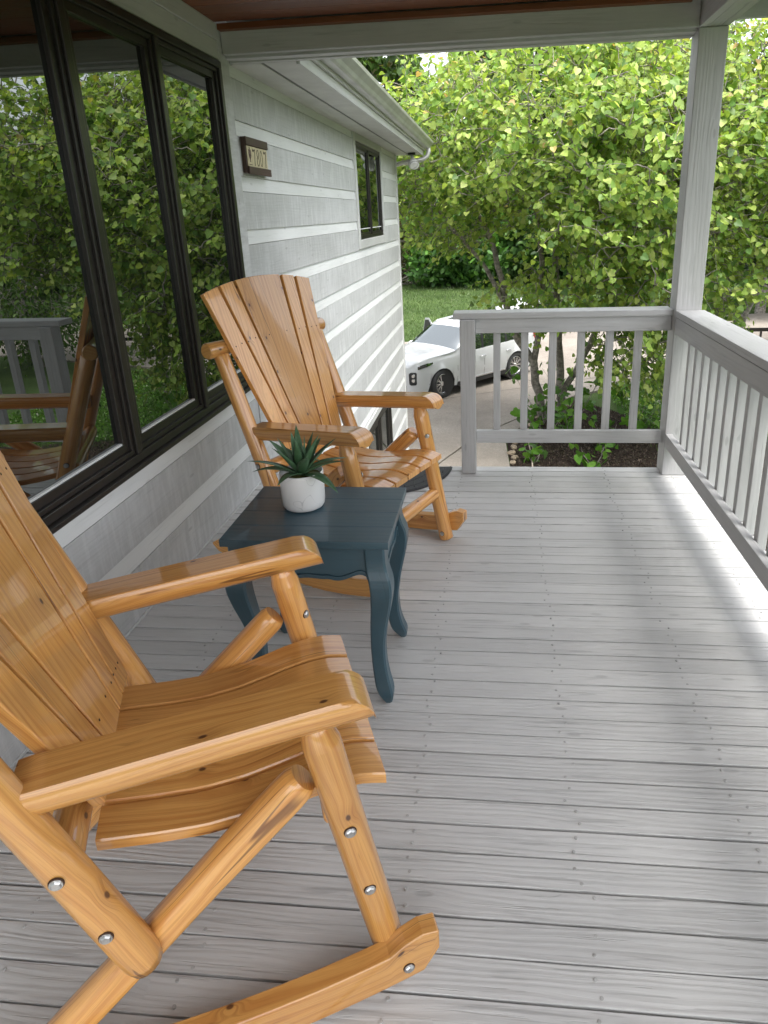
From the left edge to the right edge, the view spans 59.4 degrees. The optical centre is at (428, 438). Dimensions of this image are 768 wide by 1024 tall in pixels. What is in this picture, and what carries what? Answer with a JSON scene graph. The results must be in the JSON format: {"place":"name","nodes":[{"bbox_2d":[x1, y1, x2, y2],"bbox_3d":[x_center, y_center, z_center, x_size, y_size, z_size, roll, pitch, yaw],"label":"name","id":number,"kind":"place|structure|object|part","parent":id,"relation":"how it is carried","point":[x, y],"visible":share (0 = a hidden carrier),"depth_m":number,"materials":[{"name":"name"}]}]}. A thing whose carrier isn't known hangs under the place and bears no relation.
{"place":"outdoors","nodes":[
{"label":"outdoors","id":0,"kind":"place"},
{"bbox_2d":[439,411,536,466],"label":"walkway","id":1,"kind":"structure","parent":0,"point":[492,454],"depth_m":13.02,"materials":[{"name":"concrete"}]},
{"bbox_2d":[379,18,767,215],"label":"sky","id":2,"kind":"structure","parent":0,"point":[426,60],"materials":[{"name":"white"}]},
{"bbox_2d":[401,258,767,466],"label":"lawn","id":3,"kind":"structure","parent":0,"point":[598,403],"depth_m":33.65,"materials":[{"name":"green plant"}]},
{"bbox_2d":[0,466,767,1023],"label":"porch deck","id":4,"kind":"structure","parent":3,"relation":"on","point":[566,810],"depth_m":1.85,"materials":[{"name":"grey wood"}]},
{"bbox_2d":[0,451,438,1023],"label":"rocking chair","id":5,"kind":"object","parent":4,"relation":"on","point":[126,749],"visible":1,"depth_m":1.29,"materials":[{"name":"brown wood"}]},
{"bbox_2d":[219,486,408,702],"bbox_3d":[-0.355,0.533,2.346,0.535,0.605,0.437,0,19,6],"label":"side table","id":6,"kind":"object","parent":4,"relation":"on","point":[353,531],"visible":0.82,"depth_m":2.16,"materials":[{"name":"blue wood"}]},
{"bbox_2d":[279,465,324,512],"bbox_3d":[-0.426,0.170,2.277,0.147,0.128,0.147,0,19,6],"label":"plant pot","id":7,"kind":"object","parent":6,"relation":"on","point":[301,493],"visible":0.73,"depth_m":2.22,"materials":[{"name":"white ceramic"}]},
{"bbox_2d":[250,426,344,492],"bbox_3d":[-0.433,0.059,2.245,0.334,0.187,0.357,-6,19,-11],"label":"potted succulent","id":8,"kind":"object","parent":7,"relation":"in","point":[299,458],"visible":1,"depth_m":2.23,"materials":[{"name":"green plant"}]},
{"bbox_2d":[200,274,466,596],"bbox_3d":[-0.446,-0.080,3.096,0.996,1.312,0.776,7,21,29],"label":"rocking chair","id":9,"kind":"object","parent":4,"relation":"on","point":[273,342],"visible":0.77,"depth_m":3.06,"materials":[{"name":"brown wood"}]},
{"bbox_2d":[399,466,451,491],"bbox_3d":[-0.329,0.255,4.093,0.924,0.014,0.462,0,19,6],"label":"doormat","id":10,"kind":"object","parent":4,"relation":"on","point":[417,482],"visible":0.12,"depth_m":4.05,"materials":[{"name":"grey rubber"}]},
{"bbox_2d":[453,306,673,472],"bbox_3d":[0.782,-0.275,4.038,1.244,0.984,0.182,0,19,6],"label":"porch railing","id":11,"kind":"object","parent":4,"relation":"on","point":[579,321],"visible":1,"depth_m":3.97,"materials":[{"name":"white wood"}]},
{"bbox_2d":[657,26,728,474],"bbox_3d":[1.444,-0.919,3.722,0.140,2.362,0.138,0,19,6],"label":"porch post","id":12,"kind":"object","parent":4,"relation":"on","point":[705,88],"visible":0.76,"depth_m":3.56,"materials":[{"name":"white wood"}]},
{"bbox_2d":[665,310,767,590],"bbox_3d":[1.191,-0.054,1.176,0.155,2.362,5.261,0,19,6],"label":"porch railing","id":13,"kind":"object","parent":4,"relation":"on","point":[716,450],"visible":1,"depth_m":3.00,"materials":[{"name":"white wood"}]},
{"bbox_2d":[0,0,767,768],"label":"house","id":14,"kind":"structure","parent":3,"relation":"on","point":[140,212],"depth_m":3.09,"materials":[{"name":"grey"}]},
{"bbox_2d":[0,0,247,526],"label":"window","id":15,"kind":"structure","parent":14,"relation":"in","point":[119,210],"depth_m":2.50,"materials":[{"name":"black glass"}]},
{"bbox_2d":[240,136,271,176],"bbox_3d":[-1.027,-1.677,4.010,0.037,0.198,0.409,0,19,6],"label":"house number sign","id":16,"kind":"object","parent":14,"relation":"attached to","point":[254,155],"visible":1,"depth_m":3.94,"materials":[{"name":"brown wood"}]},
{"bbox_2d":[355,141,383,239],"bbox_3d":[-0.701,-2.825,7.729,0.072,0.980,1.556,0,19,6],"label":"window","id":17,"kind":"structure","parent":14,"relation":"in","point":[367,159],"depth_m":7.72,"materials":[{"name":"black glass"}]},
{"bbox_2d":[369,408,392,450],"bbox_3d":[-0.603,0.586,8.628,0.090,1.918,1.666,0,19,6],"label":"window","id":18,"kind":"structure","parent":14,"relation":"in","point":[381,430],"depth_m":8.68,"materials":[{"name":"black glass"}]},
{"bbox_2d":[408,153,418,169],"bbox_3d":[-0.213,-3.862,9.348,0.160,0.224,0.355,0,19,6],"label":"security light","id":19,"kind":"object","parent":14,"relation":"attached to","point":[413,163],"visible":1,"depth_m":9.25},
{"bbox_2d":[397,179,428,284],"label":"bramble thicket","id":20,"kind":"object","parent":3,"relation":"on","point":[404,261],"visible":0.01,"depth_m":44.37,"materials":[{"name":"green plant"}]},
{"bbox_2d":[402,197,516,288],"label":"shrub","id":21,"kind":"object","parent":3,"relation":"on","point":[464,271],"visible":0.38,"depth_m":41.20,"materials":[{"name":"green plant"}]},
{"bbox_2d":[357,38,750,274],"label":"woods","id":22,"kind":"object","parent":3,"relation":"on","point":[388,66],"depth_m":45.29,"materials":[{"name":"green plant"}]},
{"bbox_2d":[502,205,612,283],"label":"shrub","id":23,"kind":"object","parent":3,"relation":"on","point":[520,245],"visible":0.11,"depth_m":41.41,"materials":[{"name":"green plant"}]},
{"bbox_2d":[507,400,767,550],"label":"mulch bed","id":24,"kind":"object","parent":3,"relation":"on","point":[616,451],"depth_m":13.02,"materials":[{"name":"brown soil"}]},
{"bbox_2d":[506,450,515,454],"bbox_3d":[1.618,0.287,13.109,0.203,0.082,0.128,-12,21,-28],"label":"edging stone","id":25,"kind":"object","parent":24,"relation":"on","point":[511,452],"visible":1,"depth_m":13.06,"materials":[{"name":"beige stone"}]},
{"bbox_2d":[519,443,547,463],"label":"seedling","id":26,"kind":"object","parent":24,"relation":"on","point":[536,449],"visible":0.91,"depth_m":12.49,"materials":[{"name":"green plant"}]},
{"bbox_2d":[510,393,565,443],"bbox_3d":[2.214,-0.311,13.558,1.135,1.010,0.866,0,19,6],"label":"seedling","id":27,"kind":"object","parent":24,"relation":"on","point":[515,412],"visible":0.6,"depth_m":13.50,"materials":[{"name":"green plant"}]},
{"bbox_2d":[505,346,573,423],"bbox_3d":[2.661,-1.126,14.834,1.666,1.609,1.249,12,23,36],"label":"seedling","id":28,"kind":"object","parent":24,"relation":"on","point":[513,370],"visible":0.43,"depth_m":14.74,"materials":[{"name":"green plant"}]},
{"bbox_2d":[537,362,603,424],"bbox_3d":[3.146,-0.918,14.251,1.658,1.556,1.044,0,19,6],"label":"seedling","id":29,"kind":"object","parent":24,"relation":"on","point":[588,405],"visible":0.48,"depth_m":14.42,"materials":[{"name":"green plant"}]},
{"bbox_2d":[554,398,586,428],"bbox_3d":[2.831,-0.381,13.894,0.608,1.005,0.812,-8,20,-17],"label":"seedling","id":30,"kind":"object","parent":24,"relation":"on","point":[569,423],"visible":0.47,"depth_m":13.80,"materials":[{"name":"green plant"}]},
{"bbox_2d":[379,18,767,419],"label":"redbud tree","id":31,"kind":"object","parent":24,"relation":"on","point":[600,116],"visible":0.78,"depth_m":10.32,"materials":[{"name":"green plant"}]},
{"bbox_2d":[569,443,610,466],"bbox_3d":[2.911,0.295,12.091,0.705,0.823,0.571,0,19,6],"label":"seedling","id":32,"kind":"object","parent":24,"relation":"on","point":[578,459],"visible":0.75,"depth_m":12.05,"materials":[{"name":"green plant"}]},
{"bbox_2d":[588,415,627,450],"bbox_3d":[3.465,-0.047,13.075,0.886,0.736,0.577,0,19,6],"label":"seedling","id":33,"kind":"object","parent":24,"relation":"on","point":[611,423],"visible":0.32,"depth_m":13.05,"materials":[{"name":"green plant"}]},
{"bbox_2d":[611,381,660,428],"bbox_3d":[4.336,-0.635,13.696,1.302,1.299,0.993,0,19,6],"label":"seedling","id":34,"kind":"object","parent":24,"relation":"on","point":[624,408],"visible":0.56,"depth_m":13.59,"materials":[{"name":"green plant"}]},
{"bbox_2d":[611,378,767,437],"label":"ground cover","id":35,"kind":"object","parent":3,"relation":"on","point":[653,404],"visible":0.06,"depth_m":15.68,"materials":[{"name":"green plant"}]},
{"bbox_2d":[631,82,767,328],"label":"redbud tree","id":36,"kind":"object","parent":3,"relation":"on","point":[747,310],"visible":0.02,"depth_m":12.76,"materials":[{"name":"green plant"}]},
{"bbox_2d":[706,56,767,313],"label":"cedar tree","id":37,"kind":"object","parent":3,"relation":"on","point":[760,310],"visible":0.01,"depth_m":28.21,"materials":[{"name":"green plant"}]},
{"bbox_2d":[404,313,767,463],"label":"driveway","id":38,"kind":"structure","parent":0,"point":[445,420],"depth_m":17.02,"materials":[{"name":"concrete"}]},
{"bbox_2d":[405,297,539,397],"bbox_3d":[0.789,-2.653,18.809,5.409,2.045,3.071,-18,24,-39],"label":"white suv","id":39,"kind":"object","parent":38,"relation":"on","point":[432,357],"visible":0.41,"depth_m":17.53,"materials":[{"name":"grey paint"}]},
{"bbox_3d":[0.089,-2.885,19.570,0.067,1.248,0.960,-13,22,-30],"label":"open door","id":40,"kind":"part","parent":39,"relation":"part of","materials":[{"name":"grey paint"}]},
{"bbox_3d":[1.212,-2.979,18.598,2.731,0.608,1.805,-18,24,-39],"label":"side window","id":41,"kind":"part","parent":39,"relation":"part of","materials":[{"name":"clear glass"}]},
{"bbox_2d":[744,328,767,337],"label":"metal handrail","id":42,"kind":"object","parent":38,"relation":"on","point":[760,330],"visible":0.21,"depth_m":22.66,"materials":[{"name":"black metal"}]}
]}

